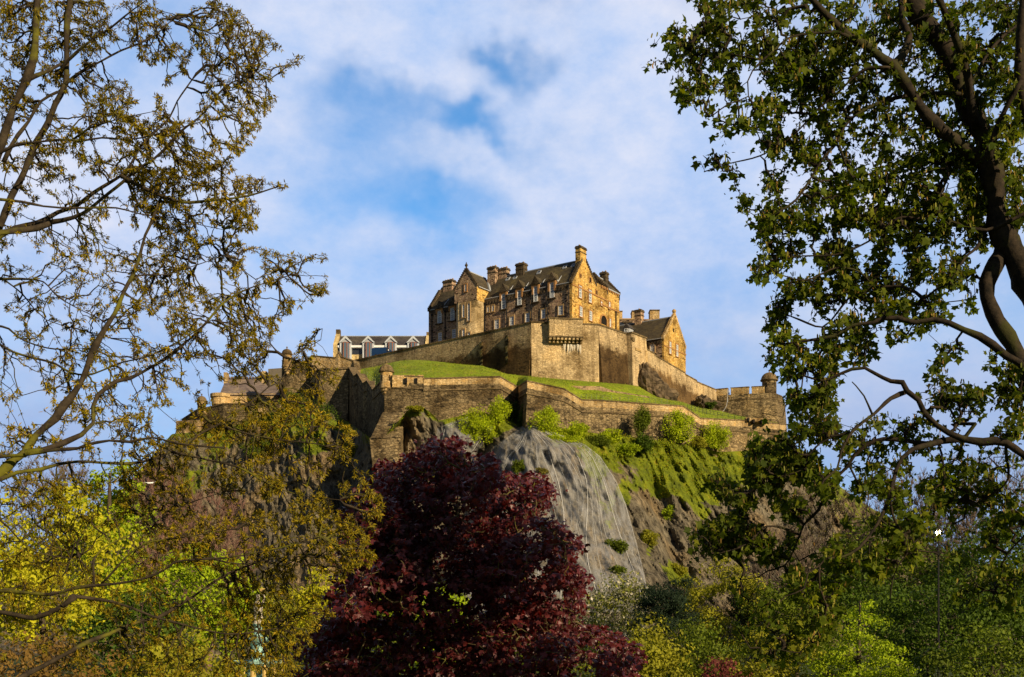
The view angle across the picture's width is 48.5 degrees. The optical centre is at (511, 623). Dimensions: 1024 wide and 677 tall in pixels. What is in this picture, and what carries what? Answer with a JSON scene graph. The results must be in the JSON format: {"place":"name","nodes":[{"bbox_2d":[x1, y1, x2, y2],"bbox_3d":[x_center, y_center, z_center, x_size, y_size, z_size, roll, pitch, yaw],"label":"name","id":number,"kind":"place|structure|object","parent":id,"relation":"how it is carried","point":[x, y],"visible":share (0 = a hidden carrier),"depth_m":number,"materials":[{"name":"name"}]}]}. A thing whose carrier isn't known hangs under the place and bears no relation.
{"place":"outdoors","nodes":[
{"label":"outdoors","id":0,"kind":"place"},
{"bbox_2d":[268,348,647,398],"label":"courtyard ground","id":1,"kind":"structure","parent":0,"point":[275,371],"depth_m":279.44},
{"bbox_2d":[210,371,279,405],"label":"tiled house","id":2,"kind":"structure","parent":1,"relation":"on","point":[228,393],"depth_m":276.80,"materials":[{"name":"stone"}]},
{"bbox_2d":[333,329,428,359],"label":"dormered building","id":3,"kind":"structure","parent":1,"relation":"on","point":[354,347],"depth_m":299.10,"materials":[{"name":"white"}]},
{"bbox_2d":[342,342,349,358],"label":"bay window","id":4,"kind":"structure","parent":3,"relation":"in","point":[345,345],"depth_m":298.40,"materials":[{"name":"white glass"}]},
{"bbox_2d":[364,342,371,356],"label":"bay window","id":5,"kind":"structure","parent":3,"relation":"in","point":[367,345],"depth_m":298.26,"materials":[{"name":"white glass"}]},
{"bbox_2d":[387,342,394,350],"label":"bay window","id":6,"kind":"structure","parent":3,"relation":"in","point":[391,345],"depth_m":298.26,"materials":[{"name":"white glass"}]},
{"bbox_2d":[427,244,620,342],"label":"great hall","id":7,"kind":"structure","parent":1,"relation":"on","point":[469,303],"depth_m":261.00,"materials":[{"name":"stone"}]},
{"bbox_2d":[461,302,465,318],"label":"window","id":8,"kind":"structure","parent":7,"relation":"in","point":[463,305],"depth_m":262.95,"materials":[{"name":"white glass"}]},
{"bbox_2d":[466,301,470,321],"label":"window","id":9,"kind":"structure","parent":7,"relation":"in","point":[468,303],"depth_m":261.99,"materials":[{"name":"white paint"}]},
{"bbox_2d":[493,318,499,329],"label":"window","id":10,"kind":"structure","parent":7,"relation":"in","point":[496,321],"depth_m":261.16,"materials":[{"name":"grey glass"}]},
{"bbox_2d":[501,294,505,308],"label":"window","id":11,"kind":"structure","parent":7,"relation":"in","point":[503,302],"depth_m":260.21,"materials":[{"name":"grey glass"}]},
{"bbox_2d":[509,315,514,325],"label":"window","id":12,"kind":"structure","parent":7,"relation":"in","point":[512,317],"depth_m":258.81,"materials":[{"name":"grey glass"}]},
{"bbox_2d":[517,290,521,304],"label":"window","id":13,"kind":"structure","parent":7,"relation":"in","point":[519,299],"depth_m":257.68,"materials":[{"name":"white glass"}]},
{"bbox_2d":[524,311,530,322],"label":"window","id":14,"kind":"structure","parent":7,"relation":"in","point":[527,315],"depth_m":256.49,"materials":[{"name":"grey glass"}]},
{"bbox_2d":[533,286,537,301],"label":"window","id":15,"kind":"structure","parent":7,"relation":"in","point":[535,296],"depth_m":255.18,"materials":[{"name":"white glass"}]},
{"bbox_2d":[540,308,546,319],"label":"window","id":16,"kind":"structure","parent":7,"relation":"in","point":[543,310],"depth_m":254.06,"materials":[{"name":"grey glass"}]},
{"bbox_2d":[557,304,563,316],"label":"window","id":17,"kind":"structure","parent":7,"relation":"in","point":[560,308],"depth_m":251.46,"materials":[{"name":"grey glass"}]},
{"bbox_2d":[578,284,582,299],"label":"window","id":18,"kind":"structure","parent":7,"relation":"in","point":[580,291],"depth_m":252.63,"materials":[{"name":"white glass"}]},
{"bbox_2d":[588,309,592,322],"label":"window","id":19,"kind":"structure","parent":7,"relation":"in","point":[590,312],"depth_m":256.17,"materials":[{"name":"white glass"}]},
{"bbox_2d":[619,309,659,324],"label":"block","id":20,"kind":"structure","parent":1,"relation":"on","point":[654,313],"depth_m":301.00,"materials":[{"name":"stone"}]},
{"bbox_2d":[619,308,685,371],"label":"gabled house","id":21,"kind":"structure","parent":1,"relation":"on","point":[665,340],"depth_m":266.66,"materials":[{"name":"stone"}]},
{"bbox_2d":[0,406,1022,665],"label":"rock hill","id":22,"kind":"structure","parent":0,"point":[644,500],"depth_m":216.59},
{"bbox_2d":[176,393,311,433],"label":"rampart","id":23,"kind":"object","parent":22,"relation":"on","point":[222,409],"visible":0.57,"depth_m":267.88,"materials":[{"name":"brown stone"}]},
{"bbox_2d":[239,438,269,458],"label":"crag bush","id":24,"kind":"object","parent":22,"relation":"on","point":[254,450],"visible":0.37,"depth_m":245.03,"materials":[{"name":"green plant"}]},
{"bbox_2d":[277,390,309,410],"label":"crag bush","id":25,"kind":"object","parent":22,"relation":"on","point":[300,405],"visible":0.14,"depth_m":247.43,"materials":[{"name":"green plant"}]},
{"bbox_2d":[281,347,312,396],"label":"turret wall","id":26,"kind":"structure","parent":22,"relation":"on","point":[291,381],"depth_m":264.25,"materials":[{"name":"brown stone"}]},
{"bbox_2d":[294,399,341,421],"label":"crag bush","id":27,"kind":"object","parent":22,"relation":"on","point":[322,408],"visible":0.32,"depth_m":241.58,"materials":[{"name":"green plant"}]},
{"bbox_2d":[310,351,360,421],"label":"bastion","id":28,"kind":"object","parent":22,"relation":"on","point":[337,398],"visible":0.43,"depth_m":255.21,"materials":[{"name":"brown stone"}]},
{"bbox_2d":[340,442,357,457],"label":"crag bush","id":29,"kind":"object","parent":22,"relation":"on","point":[352,450],"visible":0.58,"depth_m":231.99,"materials":[{"name":"green plant"}]},
{"bbox_2d":[348,367,383,437],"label":"zigzag wall","id":30,"kind":"structure","parent":22,"relation":"on","point":[366,404],"depth_m":240.76,"materials":[{"name":"stone"}]},
{"bbox_2d":[405,405,423,412],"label":"crag bush","id":31,"kind":"object","parent":22,"relation":"on","point":[415,408],"visible":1,"depth_m":213.04,"materials":[{"name":"green plant"}]},
{"bbox_2d":[458,404,497,444],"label":"crag bush","id":32,"kind":"object","parent":22,"relation":"on","point":[480,426],"visible":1,"depth_m":214.64,"materials":[{"name":"green plant"}]},
{"bbox_2d":[486,394,512,425],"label":"crag bush","id":33,"kind":"object","parent":22,"relation":"on","point":[497,410],"visible":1,"depth_m":215.44,"materials":[{"name":"green plant"}]},
{"bbox_2d":[507,395,518,422],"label":"crag bush","id":34,"kind":"object","parent":22,"relation":"on","point":[515,414],"visible":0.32,"depth_m":224.51,"materials":[{"name":"green plant"}]},
{"bbox_2d":[511,459,525,474],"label":"crag bush","id":35,"kind":"object","parent":22,"relation":"on","point":[518,466],"visible":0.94,"depth_m":203.16,"materials":[{"name":"green plant"}]},
{"bbox_2d":[535,467,548,475],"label":"crag bush","id":36,"kind":"object","parent":22,"relation":"on","point":[541,470],"visible":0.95,"depth_m":201.57,"materials":[{"name":"green plant"}]},
{"bbox_2d":[198,410,891,585],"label":"undergrowth","id":37,"kind":"object","parent":22,"relation":"on","point":[663,443],"visible":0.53,"depth_m":223.44,"materials":[{"name":"green plant"}]},
{"bbox_2d":[527,404,565,434],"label":"crag bush","id":38,"kind":"object","parent":22,"relation":"on","point":[550,421],"visible":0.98,"depth_m":211.59,"materials":[{"name":"green plant"}]},
{"bbox_2d":[545,432,584,442],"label":"crag bush","id":39,"kind":"object","parent":22,"relation":"on","point":[566,438],"visible":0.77,"depth_m":209.68,"materials":[{"name":"green plant"}]},
{"bbox_2d":[504,426,644,597],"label":"rockfall net","id":40,"kind":"object","parent":22,"relation":"on","point":[577,491],"visible":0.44,"depth_m":202.46,"materials":[{"name":"silver metal"}]},
{"bbox_2d":[560,420,589,438],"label":"crag bush","id":41,"kind":"object","parent":22,"relation":"on","point":[579,428],"visible":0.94,"depth_m":213.42,"materials":[{"name":"green plant"}]},
{"bbox_2d":[370,361,785,465],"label":"wall","id":42,"kind":"structure","parent":22,"relation":"on","point":[441,398],"depth_m":221.10,"materials":[{"name":"brown stone"}]},
{"bbox_2d":[585,434,611,446],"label":"crag bush","id":43,"kind":"object","parent":22,"relation":"on","point":[599,440],"visible":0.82,"depth_m":214.27,"materials":[{"name":"green plant"}]},
{"bbox_2d":[599,428,622,443],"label":"crag bush","id":44,"kind":"object","parent":22,"relation":"on","point":[614,436],"visible":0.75,"depth_m":217.50,"materials":[{"name":"green plant"}]},
{"bbox_2d":[605,538,629,554],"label":"crag bush","id":45,"kind":"object","parent":22,"relation":"on","point":[618,545],"visible":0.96,"depth_m":192.50,"materials":[{"name":"green plant"}]},
{"bbox_2d":[608,564,627,574],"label":"crag bush","id":46,"kind":"object","parent":22,"relation":"on","point":[618,569],"visible":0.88,"depth_m":185.56,"materials":[{"name":"green plant"}]},
{"bbox_2d":[615,443,642,455],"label":"crag bush","id":47,"kind":"object","parent":22,"relation":"on","point":[628,449],"visible":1,"depth_m":216.73,"materials":[{"name":"green plant"}]},
{"bbox_2d":[631,404,650,435],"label":"crag bush","id":48,"kind":"object","parent":22,"relation":"on","point":[642,421],"visible":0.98,"depth_m":221.12,"materials":[{"name":"green plant"}]},
{"bbox_2d":[630,432,654,453],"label":"crag bush","id":49,"kind":"object","parent":22,"relation":"on","point":[646,445],"visible":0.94,"depth_m":219.36,"materials":[{"name":"green plant"}]},
{"bbox_2d":[640,529,659,546],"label":"crag bush","id":50,"kind":"object","parent":22,"relation":"on","point":[649,537],"visible":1,"depth_m":199.80,"materials":[{"name":"green plant"}]},
{"bbox_2d":[661,504,673,519],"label":"crag bush","id":51,"kind":"object","parent":22,"relation":"on","point":[667,512],"visible":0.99,"depth_m":216.19,"materials":[{"name":"green plant"}]},
{"bbox_2d":[659,408,695,445],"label":"crag bush","id":52,"kind":"object","parent":22,"relation":"on","point":[679,422],"visible":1,"depth_m":226.65,"materials":[{"name":"green plant"}]},
{"bbox_2d":[670,562,687,575],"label":"crag bush","id":53,"kind":"object","parent":22,"relation":"on","point":[680,570],"visible":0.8,"depth_m":203.19,"materials":[{"name":"green plant"}]},
{"bbox_2d":[689,435,707,449],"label":"crag bush","id":54,"kind":"object","parent":22,"relation":"on","point":[699,441],"visible":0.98,"depth_m":229.10,"materials":[{"name":"green plant"}]},
{"bbox_2d":[698,420,733,451],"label":"crag bush","id":55,"kind":"object","parent":22,"relation":"on","point":[719,435],"visible":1,"depth_m":231.53,"materials":[{"name":"green plant"}]},
{"bbox_2d":[0,654,1023,676],"bbox_3d":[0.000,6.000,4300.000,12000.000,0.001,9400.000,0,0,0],"label":"ground","id":56,"kind":"structure","parent":0,"point":[577,673],"depth_m":153.07,"materials":[{"name":"green plant"}]},
{"bbox_2d":[0,455,105,671],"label":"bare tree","id":57,"kind":"object","parent":56,"relation":"on","point":[61,473],"visible":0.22,"depth_m":138.60,"materials":[{"name":"brown plant"}]},
{"bbox_2d":[0,626,133,676],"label":"shrub","id":58,"kind":"object","parent":56,"relation":"on","point":[28,652],"visible":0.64,"depth_m":57.28,"materials":[{"name":"green plant"}]},
{"bbox_2d":[0,479,150,671],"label":"yellow tree","id":59,"kind":"object","parent":56,"relation":"on","point":[30,573],"visible":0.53,"depth_m":90.49,"materials":[{"name":"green plant"}]},
{"bbox_2d":[60,458,159,675],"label":"green tree","id":60,"kind":"object","parent":56,"relation":"on","point":[108,498],"visible":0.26,"depth_m":119.90,"materials":[{"name":"green plant"}]},
{"bbox_2d":[53,579,207,676],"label":"shrub","id":61,"kind":"object","parent":56,"relation":"on","point":[108,625],"visible":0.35,"depth_m":68.85,"materials":[{"name":"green plant"}]},
{"bbox_2d":[115,458,204,626],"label":"bare tree","id":62,"kind":"object","parent":56,"relation":"on","point":[151,489],"visible":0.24,"depth_m":130.78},
{"bbox_2d":[127,623,254,676],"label":"shrub","id":63,"kind":"object","parent":56,"relation":"on","point":[157,654],"visible":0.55,"depth_m":61.46,"materials":[{"name":"green plant"}]},
{"bbox_2d":[0,0,385,676],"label":"ochre leaved tree","id":64,"kind":"object","parent":56,"relation":"on","point":[168,176],"visible":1,"depth_m":16.23,"materials":[{"name":"green plant"}]},
{"bbox_2d":[142,542,266,670],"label":"green tree","id":65,"kind":"object","parent":56,"relation":"on","point":[208,573],"visible":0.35,"depth_m":99.27,"materials":[{"name":"green plant"}]},
{"bbox_2d":[156,485,258,672],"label":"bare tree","id":66,"kind":"object","parent":56,"relation":"on","point":[222,513],"visible":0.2,"depth_m":137.79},
{"bbox_2d":[234,588,282,676],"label":"fountain","id":67,"kind":"object","parent":56,"relation":"on","point":[250,673],"visible":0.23,"depth_m":89.26,"materials":[{"name":"teal metal"}]},
{"bbox_2d":[193,574,326,666],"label":"green tree","id":68,"kind":"object","parent":56,"relation":"on","point":[273,616],"visible":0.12,"depth_m":105.58,"materials":[{"name":"green plant"}]},
{"bbox_2d":[287,566,339,666],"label":"yellow tree","id":69,"kind":"object","parent":56,"relation":"on","point":[318,590],"visible":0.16,"depth_m":94.07,"materials":[{"name":"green plant"}]},
{"bbox_2d":[371,581,480,673],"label":"green tree","id":70,"kind":"object","parent":56,"relation":"on","point":[461,598],"visible":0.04,"depth_m":85.87,"materials":[{"name":"green plant"}]},
{"bbox_2d":[278,433,648,676],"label":"copper maple","id":71,"kind":"object","parent":56,"relation":"on","point":[399,576],"visible":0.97,"depth_m":26.16,"materials":[{"name":"red plant"}]},
{"bbox_2d":[466,619,585,674],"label":"green tree","id":72,"kind":"object","parent":56,"relation":"on","point":[535,661],"visible":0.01,"depth_m":91.37,"materials":[{"name":"green plant"}]},
{"bbox_2d":[564,617,623,676],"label":"green tree","id":73,"kind":"object","parent":56,"relation":"on","point":[580,674],"visible":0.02,"depth_m":119.82,"materials":[{"name":"green plant"}]},
{"bbox_2d":[560,570,659,661],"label":"cherry tree","id":74,"kind":"object","parent":56,"relation":"on","point":[626,595],"visible":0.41,"depth_m":98.11,"materials":[{"name":"white plant"}]},
{"bbox_2d":[571,611,703,676],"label":"shrub","id":75,"kind":"object","parent":56,"relation":"on","point":[655,651],"visible":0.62,"depth_m":73.05,"materials":[{"name":"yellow plant"}]},
{"bbox_2d":[628,576,705,676],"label":"conifer","id":76,"kind":"object","parent":56,"relation":"on","point":[668,601],"visible":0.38,"depth_m":90.56,"materials":[{"name":"green plant"}]},
{"bbox_2d":[650,611,750,676],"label":"shrub","id":77,"kind":"object","parent":56,"relation":"on","point":[695,637],"visible":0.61,"depth_m":76.63,"materials":[{"name":"green plant"}]},
{"bbox_2d":[670,554,765,649],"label":"green tree","id":78,"kind":"object","parent":56,"relation":"on","point":[697,595],"visible":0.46,"depth_m":110.80,"materials":[{"name":"green plant"}]},
{"bbox_2d":[700,656,752,676],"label":"shrub","id":79,"kind":"object","parent":56,"relation":"on","point":[723,671],"visible":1,"depth_m":59.53,"materials":[{"name":"red plant"}]},
{"bbox_2d":[720,581,779,666],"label":"tree","id":80,"kind":"object","parent":56,"relation":"on","point":[737,613],"visible":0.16,"depth_m":111.80,"materials":[{"name":"green plant"}]},
{"bbox_2d":[709,625,831,676],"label":"bush","id":81,"kind":"object","parent":56,"relation":"on","point":[757,671],"visible":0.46,"depth_m":63.35,"materials":[{"name":"green plant"}]},
{"bbox_2d":[742,525,825,652],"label":"bare tree","id":82,"kind":"object","parent":56,"relation":"on","point":[778,572],"visible":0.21,"depth_m":148.59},
{"bbox_2d":[738,572,851,676],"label":"green tree","id":83,"kind":"object","parent":56,"relation":"on","point":[784,605],"visible":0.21,"depth_m":107.14,"materials":[{"name":"green plant"}]},
{"bbox_2d":[776,485,872,662],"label":"bare tree","id":84,"kind":"object","parent":56,"relation":"on","point":[824,533],"visible":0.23,"depth_m":172.72,"materials":[{"name":"brown plant"}]},
{"bbox_2d":[642,0,1023,669],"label":"sycamore tree","id":85,"kind":"object","parent":56,"relation":"on","point":[980,166],"visible":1,"depth_m":16.93,"materials":[{"name":"green plant"}]},
{"bbox_2d":[785,564,914,659],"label":"green tree","id":86,"kind":"object","parent":56,"relation":"on","point":[860,588],"visible":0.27,"depth_m":110.70,"materials":[{"name":"green plant"}]},
{"bbox_2d":[800,599,930,676],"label":"cone tree","id":87,"kind":"object","parent":56,"relation":"on","point":[840,654],"visible":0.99,"depth_m":61.44,"materials":[{"name":"green plant"}]},
{"bbox_2d":[805,503,976,673],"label":"green tree","id":88,"kind":"object","parent":56,"relation":"on","point":[902,567],"visible":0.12,"depth_m":119.24,"materials":[{"name":"green plant"}]},
{"bbox_2d":[836,465,953,664],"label":"bare tree","id":89,"kind":"object","parent":56,"relation":"on","point":[863,512],"visible":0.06,"depth_m":164.78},
{"bbox_2d":[914,647,936,676],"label":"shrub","id":90,"kind":"object","parent":56,"relation":"on","point":[924,673],"visible":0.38,"depth_m":57.88,"materials":[{"name":"green plant"}]},
{"bbox_2d":[935,525,941,676],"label":"street lamp","id":91,"kind":"object","parent":56,"relation":"on","point":[938,637],"visible":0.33,"depth_m":77.95,"materials":[{"name":"black metal"}]},
{"bbox_2d":[858,569,1023,676],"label":"green tree","id":92,"kind":"object","parent":56,"relation":"on","point":[948,625],"visible":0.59,"depth_m":82.36,"materials":[{"name":"green plant"}]},
{"bbox_2d":[897,470,989,650],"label":"bare tree","id":93,"kind":"object","parent":56,"relation":"on","point":[926,547],"visible":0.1,"depth_m":157.50,"materials":[{"name":"brown plant"}]},
{"bbox_2d":[909,515,1023,675],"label":"green tree","id":94,"kind":"object","parent":56,"relation":"on","point":[1009,559],"visible":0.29,"depth_m":110.61,"materials":[{"name":"green plant"}]},
{"bbox_2d":[918,622,1023,676],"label":"shrub","id":95,"kind":"object","parent":56,"relation":"on","point":[934,660],"visible":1,"depth_m":55.45,"materials":[{"name":"green plant"}]},
{"bbox_2d":[924,447,1023,649],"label":"bare tree","id":96,"kind":"object","parent":56,"relation":"on","point":[961,528],"visible":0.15,"depth_m":149.35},
{"bbox_2d":[976,568,1023,658],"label":"green tree","id":97,"kind":"object","parent":56,"relation":"on","point":[1016,612],"visible":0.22,"depth_m":82.87,"materials":[{"name":"green plant"}]},
{"bbox_2d":[0,0,1023,567],"label":"sky","id":98,"kind":"structure","parent":0,"point":[412,142],"materials":[{"name":"blue"}]},
{"bbox_2d":[360,359,777,422],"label":"grass terrace","id":99,"kind":"structure","parent":0,"point":[445,368],"depth_m":234.02,"materials":[{"name":"green plant"}]},
{"bbox_2d":[355,317,628,384],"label":"bastion","id":100,"kind":"object","parent":99,"relation":"on","point":[577,349],"visible":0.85,"depth_m":240.06,"materials":[{"name":"stone"}]},
{"bbox_2d":[372,347,390,355],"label":"panel van","id":101,"kind":"object","parent":100,"relation":"on","point":[377,351],"visible":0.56,"depth_m":268.13,"materials":[{"name":"blue paint"}]},
{"bbox_2d":[572,386,649,397],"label":"footpath","id":102,"kind":"structure","parent":99,"relation":"on","point":[603,389],"depth_m":229.86,"materials":[{"name":"stone"}]},
{"bbox_2d":[586,395,661,403],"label":"railing","id":103,"kind":"object","parent":99,"relation":"on","point":[627,398],"visible":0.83,"depth_m":227.88,"materials":[{"name":"metal"}]},
{"bbox_2d":[626,332,647,385],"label":"wall pier","id":104,"kind":"structure","parent":99,"relation":"on","point":[637,353],"depth_m":247.22,"materials":[{"name":"beige stone"}]},
{"bbox_2d":[638,362,678,400],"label":"rock outcrop","id":105,"kind":"object","parent":99,"relation":"on","point":[651,381],"visible":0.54,"depth_m":248.25,"materials":[{"name":"brown stone"}]},
{"bbox_2d":[647,349,716,405],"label":"descending wall","id":106,"kind":"structure","parent":99,"relation":"on","point":[689,389],"depth_m":265.07,"materials":[{"name":"beige stone"}]},
{"bbox_2d":[693,394,721,410],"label":"rock outcrop","id":107,"kind":"object","parent":99,"relation":"on","point":[700,400],"visible":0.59,"depth_m":267.28,"materials":[{"name":"grey stone"}]},
{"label":"battery ground","id":108,"kind":"structure","parent":0,"visible":0},
{"bbox_2d":[716,371,786,431],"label":"battery","id":109,"kind":"object","parent":108,"relation":"on","point":[758,401],"visible":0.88,"depth_m":278.43,"materials":[{"name":"brown stone"}]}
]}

